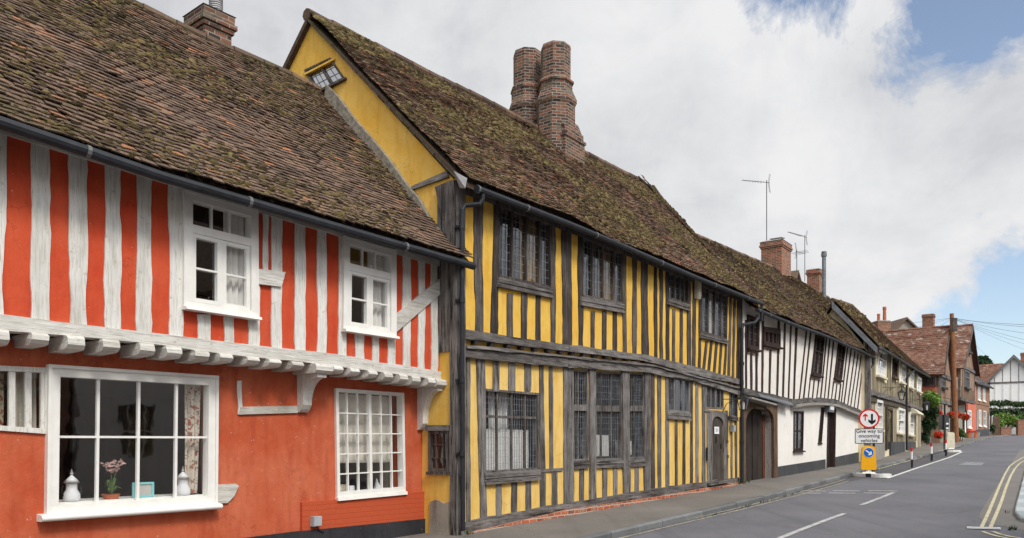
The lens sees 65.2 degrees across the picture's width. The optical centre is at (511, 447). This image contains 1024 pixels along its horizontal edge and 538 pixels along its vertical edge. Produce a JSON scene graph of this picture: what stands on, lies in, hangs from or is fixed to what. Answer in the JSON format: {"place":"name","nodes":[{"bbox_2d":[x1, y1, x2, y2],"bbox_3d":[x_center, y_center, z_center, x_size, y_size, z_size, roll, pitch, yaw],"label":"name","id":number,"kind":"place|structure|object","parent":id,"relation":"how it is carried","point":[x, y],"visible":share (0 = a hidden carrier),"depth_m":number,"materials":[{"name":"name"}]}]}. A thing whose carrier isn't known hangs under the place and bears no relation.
{"place":"outdoors","nodes":[
{"label":"outdoors","id":0,"kind":"place"},
{"bbox_2d":[137,0,1023,363],"label":"sky","id":1,"kind":"structure","parent":0,"point":[890,133],"materials":[{"name":"white"}]},
{"bbox_2d":[396,434,1014,537],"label":"pavement","id":2,"kind":"structure","parent":0,"point":[585,524],"depth_m":16.01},
{"bbox_2d":[921,400,939,444],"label":"climbing shrub","id":3,"kind":"object","parent":2,"relation":"on","point":[927,421],"visible":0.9,"depth_m":60.73,"materials":[{"name":"green plant"}]},
{"bbox_2d":[930,442,932,460],"bbox_3d":[18.831,0.174,35.902,0.137,0.850,0.122,0,0,0],"label":"striped post","id":4,"kind":"object","parent":2,"relation":"on","point":[931,452],"visible":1,"depth_m":35.87,"materials":[{"name":"black paint"}]},
{"bbox_2d":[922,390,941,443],"bbox_3d":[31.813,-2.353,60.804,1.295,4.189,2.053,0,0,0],"label":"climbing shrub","id":5,"kind":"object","parent":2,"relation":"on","point":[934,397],"visible":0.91,"depth_m":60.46,"materials":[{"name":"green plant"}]},
{"bbox_2d":[933,431,942,438],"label":"flower trough","id":6,"kind":"object","parent":2,"relation":"on","point":[938,435],"visible":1,"depth_m":63.38,"materials":[{"name":"red plant"}]},
{"bbox_2d":[950,313,958,441],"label":"telegraph pole","id":7,"kind":"object","parent":2,"relation":"on","point":[954,399],"visible":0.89,"depth_m":66.99,"materials":[{"name":"brown wood"}]},
{"bbox_2d":[959,428,967,440],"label":"shrub","id":8,"kind":"object","parent":2,"relation":"on","point":[962,434],"visible":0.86,"depth_m":69.89,"materials":[{"name":"green plant"}]},
{"bbox_2d":[989,424,997,434],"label":"shrub","id":9,"kind":"object","parent":2,"relation":"on","point":[993,428],"visible":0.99,"depth_m":98.82,"materials":[{"name":"green plant"}]},
{"bbox_2d":[993,416,999,434],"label":"garden gate","id":10,"kind":"structure","parent":2,"relation":"on","point":[996,420],"depth_m":99.96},
{"bbox_2d":[989,399,1023,433],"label":"hedge","id":11,"kind":"object","parent":2,"relation":"on","point":[1003,404],"visible":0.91,"depth_m":107.73,"materials":[{"name":"green plant"}]},
{"bbox_2d":[1011,414,1023,426],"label":"shrub","id":12,"kind":"object","parent":2,"relation":"on","point":[1020,416],"visible":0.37,"depth_m":105.02,"materials":[{"name":"green plant"}]},
{"bbox_2d":[616,435,1023,537],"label":"road","id":13,"kind":"structure","parent":0,"point":[948,497],"depth_m":16.03,"materials":[{"name":"asphalt"}]},
{"bbox_2d":[621,481,846,537],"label":"yellow line","id":14,"kind":"object","parent":13,"relation":"on","point":[725,513],"visible":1,"depth_m":15.50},
{"bbox_2d":[463,446,1016,534],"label":"kerbside weeds","id":15,"kind":"object","parent":13,"relation":"on","point":[468,533],"visible":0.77,"depth_m":17.70,"materials":[{"name":"green plant"}]},
{"bbox_2d":[643,479,844,530],"bbox_3d":[5.808,1.189,18.320,0.226,0.437,15.974,0,0,35],"label":"yellow line","id":16,"kind":"object","parent":13,"relation":"on","point":[759,502],"visible":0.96,"depth_m":17.71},
{"bbox_2d":[777,513,846,537],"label":"dash","id":17,"kind":"object","parent":13,"relation":"on","point":[805,527],"visible":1,"depth_m":13.38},
{"bbox_2d":[855,409,882,470],"bbox_3d":[12.264,-0.271,27.496,0.906,2.138,0.110,0,0,14],"label":"road sign","id":18,"kind":"object","parent":13,"relation":"on","point":[869,418],"visible":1,"depth_m":27.44,"materials":[{"name":"metal"}]},
{"bbox_2d":[852,472,891,477],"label":"traffic island","id":19,"kind":"structure","parent":13,"relation":"on","point":[879,475],"depth_m":25.65,"materials":[{"name":"white concrete"}]},
{"bbox_2d":[860,446,876,473],"bbox_3d":[11.627,0.378,26.108,0.494,0.907,0.320,0,0,14],"label":"illuminated bollard","id":20,"kind":"object","parent":19,"relation":"on","point":[868,460],"visible":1,"depth_m":26.01,"materials":[{"name":"yellow plastic"}]},
{"bbox_2d":[860,492,894,504],"bbox_3d":[8.396,1.149,18.305,0.113,0.099,3.607,0,0,35],"label":"dash","id":21,"kind":"object","parent":13,"relation":"on","point":[870,501],"visible":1,"depth_m":18.21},
{"bbox_2d":[887,452,961,477],"bbox_3d":[19.118,0.585,35.929,0.235,0.718,26.236,0,0,34],"label":"edge line","id":22,"kind":"object","parent":13,"relation":"on","point":[923,465],"visible":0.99,"depth_m":31.52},
{"bbox_2d":[939,414,948,448],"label":"road sign","id":23,"kind":"object","parent":13,"relation":"on","point":[943,422],"visible":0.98,"depth_m":48.72,"materials":[{"name":"metal"}]},
{"bbox_2d":[945,432,954,448],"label":"illuminated bollard","id":24,"kind":"object","parent":13,"relation":"on","point":[950,438],"visible":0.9,"depth_m":48.41,"materials":[{"name":"beige plastic"}]},
{"bbox_2d":[959,462,983,464],"bbox_3d":[19.089,0.649,33.215,0.832,0.084,3.108,0,0,33],"label":"road patch","id":25,"kind":"object","parent":13,"relation":"on","point":[971,463],"visible":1,"depth_m":33.19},
{"bbox_2d":[967,527,1000,528],"bbox_3d":[7.524,1.276,12.764,0.462,0.020,0.180,-1,-2,29],"label":"channel drain","id":26,"kind":"object","parent":13,"relation":"on","point":[983,527],"visible":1,"depth_m":12.73,"materials":[{"name":"metal"}]},
{"bbox_2d":[979,450,1023,529],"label":"road channel","id":27,"kind":"object","parent":13,"relation":"on","point":[1006,519],"visible":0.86,"depth_m":17.52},
{"bbox_2d":[980,457,1023,526],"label":"yellow line","id":28,"kind":"object","parent":13,"relation":"on","point":[990,507],"visible":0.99,"depth_m":17.34,"materials":[{"name":"paint"}]},
{"bbox_2d":[989,461,1023,526],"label":"yellow line","id":29,"kind":"object","parent":13,"relation":"on","point":[998,507],"visible":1,"depth_m":17.20,"materials":[{"name":"paint"}]},
{"bbox_2d":[733,452,958,508],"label":"road marking","id":30,"kind":"structure","parent":0,"point":[899,468],"depth_m":30.37,"materials":[{"name":"white road paint"}]},
{"bbox_2d":[992,412,1018,426],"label":"shrub","id":31,"kind":"object","parent":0,"point":[1008,420],"visible":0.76,"depth_m":103.36,"materials":[{"name":"green plant"}]},
{"bbox_3d":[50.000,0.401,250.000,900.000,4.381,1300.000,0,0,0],"label":"ground","id":32,"kind":"structure","parent":0,"visible":0},
{"bbox_2d":[0,0,475,537],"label":"terraced house","id":33,"kind":"structure","parent":32,"relation":"on","point":[142,148],"depth_m":10.30,"materials":[{"name":"paint"}]},
{"bbox_2d":[0,371,3,425],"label":"curtain","id":34,"kind":"object","parent":33,"relation":"attached to","point":[1,397],"visible":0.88,"depth_m":8.46,"materials":[{"name":"fabric"}]},
{"bbox_2d":[0,366,46,433],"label":"window","id":35,"kind":"structure","parent":33,"relation":"in","point":[10,370],"depth_m":8.51,"materials":[{"name":"white wood"}]},
{"bbox_2d":[15,372,35,427],"bbox_3d":[-5.264,-0.518,8.590,0.063,0.620,0.267,0,0,40],"label":"curtain","id":36,"kind":"object","parent":33,"relation":"attached to","point":[19,399],"visible":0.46,"depth_m":8.60,"materials":[{"name":"fabric"}]},
{"bbox_2d":[61,469,81,501],"bbox_3d":[-4.947,0.417,8.988,0.176,0.360,0.176,0,0,-5],"label":"ceramic jar","id":37,"kind":"object","parent":33,"relation":"on","point":[71,492],"visible":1,"depth_m":8.93,"materials":[{"name":"white ceramic"}]},
{"bbox_2d":[100,459,125,498],"bbox_3d":[-4.675,0.355,9.348,0.236,0.478,0.238,0,0,-4],"label":"potted orchid","id":38,"kind":"object","parent":33,"relation":"on","point":[111,488],"visible":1,"depth_m":9.35,"materials":[{"name":"plant"}]},
{"bbox_2d":[37,364,222,521],"bbox_3d":[-4.591,-0.063,9.522,0.709,1.705,2.092,0,0,40],"label":"window","id":39,"kind":"structure","parent":33,"relation":"in","point":[55,509],"depth_m":9.33,"materials":[{"name":"white paint"}]},
{"bbox_2d":[132,482,153,497],"bbox_3d":[-4.432,0.501,9.612,0.020,0.180,0.260,0,0,40],"label":"picture frame","id":40,"kind":"object","parent":33,"relation":"on","point":[146,489],"visible":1,"depth_m":9.63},
{"bbox_2d":[177,467,190,494],"bbox_3d":[-4.112,0.408,9.998,0.176,0.360,0.176,0,0,-5],"label":"ceramic jar","id":41,"kind":"object","parent":33,"relation":"on","point":[183,487],"visible":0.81,"depth_m":9.94,"materials":[{"name":"white ceramic"}]},
{"bbox_2d":[185,385,200,492],"bbox_3d":[-4.026,-0.133,10.073,0.062,1.399,0.206,0,0,40],"label":"curtain","id":42,"kind":"object","parent":33,"relation":"attached to","point":[192,408],"visible":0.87,"depth_m":10.06,"materials":[{"name":"fabric"}]},
{"bbox_2d":[181,189,261,320],"bbox_3d":[-3.571,-2.339,9.831,0.212,1.428,1.010,0,0,40],"label":"window","id":43,"kind":"structure","parent":33,"relation":"in","point":[191,232],"depth_m":9.81,"materials":[{"name":"white paint"}]},
{"bbox_2d":[223,212,244,305],"bbox_3d":[-3.505,-2.343,10.124,0.065,1.225,0.342,0,0,40],"label":"curtain","id":44,"kind":"object","parent":33,"relation":"attached to","point":[235,266],"visible":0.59,"depth_m":10.12,"materials":[{"name":"white fabric"}]},
{"bbox_2d":[310,516,323,532],"bbox_3d":[-2.738,1.086,11.312,0.092,0.246,0.213,0,0,40],"label":"junction box","id":45,"kind":"object","parent":33,"relation":"attached to","point":[315,521],"visible":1,"depth_m":11.24,"materials":[{"name":"metal"}]},
{"bbox_2d":[339,394,389,462],"bbox_3d":[-2.277,-0.291,12.242,0.012,1.033,1.158,0,0,40],"label":"roller blind","id":46,"kind":"object","parent":33,"relation":"attached to","point":[363,427],"visible":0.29,"depth_m":12.22,"materials":[{"name":"beige fabric"}]},
{"bbox_2d":[341,235,399,339],"bbox_3d":[-2.077,-2.311,11.638,0.212,1.361,1.009,0,0,40],"label":"window","id":47,"kind":"structure","parent":33,"relation":"in","point":[389,277],"depth_m":11.62,"materials":[{"name":"white paint"}]},
{"bbox_2d":[334,388,407,500],"bbox_3d":[-2.273,-0.050,12.271,0.480,1.639,1.381,0,0,40],"label":"window","id":48,"kind":"structure","parent":33,"relation":"in","point":[370,492],"depth_m":12.13,"materials":[{"name":"white paint"}]},
{"bbox_2d":[367,252,384,326],"bbox_3d":[-2.006,-2.311,11.932,0.065,1.158,0.348,0,0,40],"label":"curtain","id":49,"kind":"object","parent":33,"relation":"attached to","point":[378,297],"visible":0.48,"depth_m":11.95,"materials":[{"name":"white fabric"}]},
{"bbox_2d":[283,8,763,535],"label":"terraced house","id":50,"kind":"structure","parent":32,"relation":"on","point":[645,362],"depth_m":15.46,"materials":[{"name":"paint"}]},
{"bbox_2d":[304,58,346,92],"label":"window","id":51,"kind":"structure","parent":50,"relation":"in","point":[330,75],"depth_m":14.39,"materials":[{"name":"brown glass"}]},
{"bbox_2d":[425,431,449,474],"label":"window","id":52,"kind":"structure","parent":50,"relation":"in","point":[432,470],"depth_m":12.83,"materials":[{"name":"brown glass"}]},
{"bbox_2d":[489,392,506,428],"bbox_3d":[-0.235,-0.556,14.009,0.062,0.820,0.512,0,0,36],"label":"curtain","id":53,"kind":"object","parent":50,"relation":"attached to","point":[502,426],"visible":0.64,"depth_m":14.03,"materials":[{"name":"white fabric"}]},
{"bbox_2d":[486,429,528,469],"bbox_3d":[-0.161,0.027,14.029,0.065,0.710,1.526,0,0,36],"label":"curtain","id":54,"kind":"object","parent":50,"relation":"attached to","point":[501,446],"visible":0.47,"depth_m":14.09,"materials":[{"name":"white fabric"}]},
{"bbox_2d":[484,389,541,484],"bbox_3d":[-0.010,-0.195,13.915,0.162,1.610,1.629,0,0,36],"label":"window","id":55,"kind":"structure","parent":50,"relation":"in","point":[496,476],"depth_m":13.96,"materials":[{"name":"grey glass"}]},
{"bbox_2d":[496,207,553,298],"bbox_3d":[0.219,-3.444,14.143,0.162,1.473,1.701,0,0,36],"label":"window","id":56,"kind":"structure","parent":50,"relation":"in","point":[545,290],"depth_m":14.17,"materials":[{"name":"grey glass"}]},
{"bbox_2d":[519,219,535,281],"bbox_3d":[0.345,-3.550,14.630,0.062,1.183,0.702,0,0,36],"label":"curtain","id":57,"kind":"object","parent":50,"relation":"attached to","point":[521,250],"visible":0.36,"depth_m":14.59,"materials":[{"name":"grey fabric"}]},
{"bbox_2d":[573,370,587,460],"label":"window","id":58,"kind":"structure","parent":50,"relation":"in","point":[584,407],"depth_m":15.87,"materials":[{"name":"grey glass"}]},
{"bbox_2d":[581,435,608,456],"bbox_3d":[1.761,-0.048,16.818,0.066,0.449,1.071,0,0,36],"label":"curtain","id":59,"kind":"object","parent":50,"relation":"attached to","point":[605,445],"visible":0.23,"depth_m":17.08,"materials":[{"name":"white fabric"}]},
{"bbox_2d":[580,241,624,312],"bbox_3d":[1.832,-3.521,16.342,0.162,1.482,1.769,0,0,36],"label":"window","id":60,"kind":"structure","parent":50,"relation":"in","point":[612,305],"depth_m":16.37,"materials":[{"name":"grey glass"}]},
{"bbox_2d":[599,249,610,299],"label":"curtain","id":61,"kind":"object","parent":50,"relation":"attached to","point":[607,273],"visible":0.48,"depth_m":16.85,"materials":[{"name":"grey fabric"}]},
{"bbox_2d":[596,372,621,459],"bbox_3d":[1.975,-0.679,16.666,0.109,1.854,1.144,0,0,36],"label":"window","id":62,"kind":"structure","parent":50,"relation":"in","point":[600,408],"depth_m":16.79,"materials":[{"name":"grey glass"}]},
{"bbox_2d":[615,441,631,454],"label":"curtain","id":63,"kind":"object","parent":50,"relation":"attached to","point":[616,447],"visible":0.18,"depth_m":17.55,"materials":[{"name":"white fabric"}]},
{"bbox_2d":[629,373,643,458],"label":"window","id":64,"kind":"structure","parent":50,"relation":"in","point":[640,408],"depth_m":17.81,"materials":[{"name":"grey glass"}]},
{"bbox_2d":[667,274,690,310],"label":"window","id":65,"kind":"structure","parent":50,"relation":"in","point":[673,302],"depth_m":19.36,"materials":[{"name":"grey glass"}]},
{"bbox_2d":[667,378,691,420],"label":"window","id":66,"kind":"structure","parent":50,"relation":"in","point":[677,414],"depth_m":19.56,"materials":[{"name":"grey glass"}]},
{"bbox_2d":[694,280,700,299],"bbox_3d":[4.671,-4.021,20.078,0.102,0.560,0.220,0,0,36],"label":"alarm box","id":67,"kind":"object","parent":50,"relation":"attached to","point":[697,293],"visible":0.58,"depth_m":20.00,"materials":[{"name":"beige plastic"}]},
{"bbox_2d":[709,293,712,332],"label":"curtain","id":68,"kind":"object","parent":50,"relation":"attached to","point":[710,326],"visible":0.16,"depth_m":21.42,"materials":[{"name":"white fabric"}]},
{"bbox_2d":[699,286,727,343],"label":"window","id":69,"kind":"structure","parent":50,"relation":"in","point":[723,301],"depth_m":21.16,"materials":[{"name":"grey glass"}]},
{"bbox_2d":[705,385,723,408],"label":"window","id":70,"kind":"structure","parent":50,"relation":"in","point":[720,393],"depth_m":21.29,"materials":[{"name":"grey glass"}]},
{"bbox_2d":[712,416,721,479],"bbox_3d":[5.453,0.009,21.359,0.061,1.779,0.797,0,0,36],"label":"door","id":71,"kind":"structure","parent":50,"relation":"in","point":[716,438],"depth_m":21.42,"materials":[{"name":"grey wood"}]},
{"bbox_2d":[728,393,738,420],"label":"window","id":72,"kind":"structure","parent":50,"relation":"in","point":[733,409],"depth_m":22.34,"materials":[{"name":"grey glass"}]},
{"bbox_2d":[722,392,749,411],"bbox_3d":[6.099,-1.237,21.574,0.785,0.552,0.399,0,0,-28],"label":"wall lantern","id":73,"kind":"object","parent":50,"relation":"attached to","point":[742,397],"depth_m":21.62,"materials":[{"name":"metal"}]},
{"bbox_2d":[584,174,875,483],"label":"terraced house","id":74,"kind":"structure","parent":32,"relation":"on","point":[791,388],"depth_m":27.86,"materials":[{"name":"brown clay tile"},{"name":"white plaster"},{"name":"black timber"}]},
{"bbox_2d":[746,409,761,480],"bbox_3d":[7.150,-0.086,24.143,0.069,2.242,2.184,0,0,36],"label":"carriage door","id":75,"kind":"structure","parent":74,"relation":"in","point":[753,420],"depth_m":24.43,"materials":[{"name":"black wood"}]},
{"bbox_2d":[747,314,761,351],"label":"window","id":76,"kind":"structure","parent":74,"relation":"in","point":[755,329],"depth_m":23.41,"materials":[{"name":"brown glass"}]},
{"bbox_2d":[742,174,770,240],"bbox_3d":[10.998,-10.668,35.937,1.524,3.448,0.320,0,0,-13],"label":"tv aerial","id":77,"kind":"object","parent":74,"relation":"attached to","point":[766,182],"visible":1,"depth_m":36.05,"materials":[{"name":"metal"}]},
{"bbox_2d":[763,326,782,349],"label":"window","id":78,"kind":"structure","parent":74,"relation":"in","point":[769,333],"depth_m":24.72,"materials":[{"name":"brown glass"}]},
{"bbox_2d":[788,231,807,280],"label":"tv aerial","id":79,"kind":"object","parent":74,"relation":"attached to","point":[804,249],"visible":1,"depth_m":46.10,"materials":[{"name":"metal"}]},
{"bbox_2d":[793,411,805,452],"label":"window","id":80,"kind":"structure","parent":74,"relation":"in","point":[799,443],"depth_m":27.41,"materials":[{"name":"black glass"}]},
{"bbox_2d":[794,246,808,271],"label":"tv aerial","id":81,"kind":"object","parent":74,"relation":"attached to","point":[795,253],"visible":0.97,"depth_m":42.15,"materials":[{"name":"metal"}]},
{"bbox_2d":[810,335,824,377],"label":"window","id":82,"kind":"structure","parent":74,"relation":"in","point":[818,345],"depth_m":28.88,"materials":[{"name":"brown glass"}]},
{"bbox_2d":[817,407,824,443],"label":"window","id":83,"kind":"structure","parent":74,"relation":"in","point":[822,409],"depth_m":29.65,"materials":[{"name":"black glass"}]},
{"bbox_2d":[825,402,833,412],"bbox_3d":[12.023,-1.555,30.238,0.220,0.403,0.800,0,0,36],"label":"door light box","id":84,"kind":"object","parent":74,"relation":"attached to","point":[829,409],"visible":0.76,"depth_m":30.00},
{"bbox_2d":[826,408,835,467],"bbox_3d":[12.177,-0.326,30.758,0.230,2.430,1.306,0,0,36],"label":"door","id":85,"kind":"structure","parent":74,"relation":"in","point":[831,417],"depth_m":31.09,"materials":[{"name":"black paint"}]},
{"bbox_2d":[833,343,845,381],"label":"window","id":86,"kind":"structure","parent":74,"relation":"in","point":[840,357],"depth_m":31.28,"materials":[{"name":"brown glass"}]},
{"bbox_2d":[578,434,1015,537],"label":"kerb","id":87,"kind":"structure","parent":32,"relation":"on","point":[623,531],"depth_m":16.09,"materials":[{"name":"concrete"}]},
{"bbox_2d":[815,298,930,461],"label":"terraced house","id":88,"kind":"structure","parent":32,"relation":"on","point":[896,367],"depth_m":39.89,"materials":[{"name":"white paint"}]},
{"bbox_2d":[875,399,884,431],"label":"window","id":89,"kind":"structure","parent":88,"relation":"in","point":[878,407],"depth_m":38.04,"materials":[{"name":"white paint"}]},
{"bbox_2d":[876,349,887,379],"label":"window","id":90,"kind":"structure","parent":88,"relation":"in","point":[881,355],"depth_m":37.57,"materials":[{"name":"white paint"}]},
{"bbox_2d":[882,387,905,399],"bbox_3d":[18.123,-2.576,37.956,1.035,0.615,0.384,0,0,23],"label":"wall lantern","id":91,"kind":"object","parent":88,"relation":"attached to","point":[901,391],"depth_m":37.80,"materials":[{"name":"metal"}]},
{"bbox_2d":[892,359,898,380],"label":"window","id":92,"kind":"structure","parent":88,"relation":"in","point":[895,364],"depth_m":42.36,"materials":[{"name":"brown glass"}]},
{"bbox_2d":[897,408,905,433],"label":"window","id":93,"kind":"structure","parent":88,"relation":"in","point":[900,412],"depth_m":46.27,"materials":[{"name":"white paint"}]},
{"bbox_2d":[899,363,906,384],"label":"window","id":94,"kind":"structure","parent":88,"relation":"in","point":[902,381],"depth_m":46.26,"materials":[{"name":"white paint"}]},
{"bbox_2d":[909,412,914,435],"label":"window","id":95,"kind":"structure","parent":88,"relation":"in","point":[911,416],"depth_m":51.51,"materials":[{"name":"white paint"}]},
{"bbox_2d":[909,373,915,389],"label":"window","id":96,"kind":"structure","parent":88,"relation":"in","point":[911,382],"depth_m":51.03,"materials":[{"name":"white paint"}]},
{"bbox_2d":[917,376,922,393],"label":"window","id":97,"kind":"structure","parent":88,"relation":"in","point":[919,380],"depth_m":55.67,"materials":[{"name":"white paint"}]},
{"bbox_2d":[913,399,930,410],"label":"wall lantern","id":98,"kind":"object","parent":88,"relation":"attached to","point":[926,401],"depth_m":48.71,"materials":[{"name":"metal"}]},
{"bbox_2d":[872,307,917,330],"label":"rendered house","id":99,"kind":"structure","parent":32,"relation":"on","point":[896,324],"depth_m":87.69,"materials":[{"name":"paint"}]},
{"bbox_2d":[882,313,979,442],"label":"gabled house","id":100,"kind":"structure","parent":32,"relation":"on","point":[926,347],"depth_m":69.03,"materials":[{"name":"red brick"}]},
{"bbox_2d":[941,377,947,389],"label":"window","id":101,"kind":"structure","parent":100,"relation":"in","point":[943,380],"depth_m":66.57,"materials":[{"name":"grey glass"}]},
{"bbox_2d":[943,397,954,417],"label":"flower basket","id":102,"kind":"object","parent":100,"relation":"attached to","point":[951,414],"visible":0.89,"depth_m":66.40,"materials":[{"name":"red plant"}]},
{"bbox_2d":[960,400,971,419],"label":"flower basket","id":103,"kind":"object","parent":100,"relation":"attached to","point":[966,416],"visible":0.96,"depth_m":71.86,"materials":[{"name":"red plant"}]},
{"bbox_2d":[964,370,971,389],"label":"window","id":104,"kind":"structure","parent":100,"relation":"in","point":[966,374],"depth_m":75.93,"materials":[{"name":"grey glass"}]},
{"bbox_2d":[948,376,993,436],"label":"brick house","id":105,"kind":"structure","parent":32,"relation":"on","point":[982,407],"depth_m":95.85,"materials":[{"name":"brick"}]},
{"bbox_2d":[983,411,986,426],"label":"window","id":106,"kind":"structure","parent":105,"relation":"in","point":[984,412],"depth_m":96.52,"materials":[{"name":"white paint"}]},
{"bbox_2d":[965,379,979,432],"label":"cottage","id":107,"kind":"structure","parent":32,"relation":"on","point":[971,412],"depth_m":90.02,"materials":[{"name":"red paint"}]},
{"bbox_2d":[967,410,972,428],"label":"window","id":108,"kind":"structure","parent":107,"relation":"in","point":[969,422],"depth_m":89.20,"materials":[{"name":"white paint"}]},
{"bbox_2d":[978,355,993,364],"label":"broadleaf tree","id":109,"kind":"object","parent":32,"relation":"on","point":[984,360],"visible":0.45,"depth_m":164.70,"materials":[{"name":"green plant"}]},
{"bbox_2d":[976,352,1023,433],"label":"gabled house","id":110,"kind":"structure","parent":32,"relation":"on","point":[1005,380],"depth_m":110.91,"materials":[{"name":"white paint"}]},
{"bbox_2d":[1000,427,1011,434],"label":"garden wall","id":111,"kind":"structure","parent":32,"relation":"on","point":[1005,430],"depth_m":101.00,"materials":[{"name":"red brick"}]},
{"bbox_2d":[1015,476,1023,521],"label":"kerb","id":112,"kind":"structure","parent":32,"relation":"on","point":[1019,510],"depth_m":15.47,"materials":[{"name":"concrete"}]},
{"bbox_2d":[1016,420,1023,434],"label":"garden wall","id":113,"kind":"structure","parent":32,"relation":"on","point":[1019,427],"depth_m":101.00,"materials":[{"name":"red brick"}]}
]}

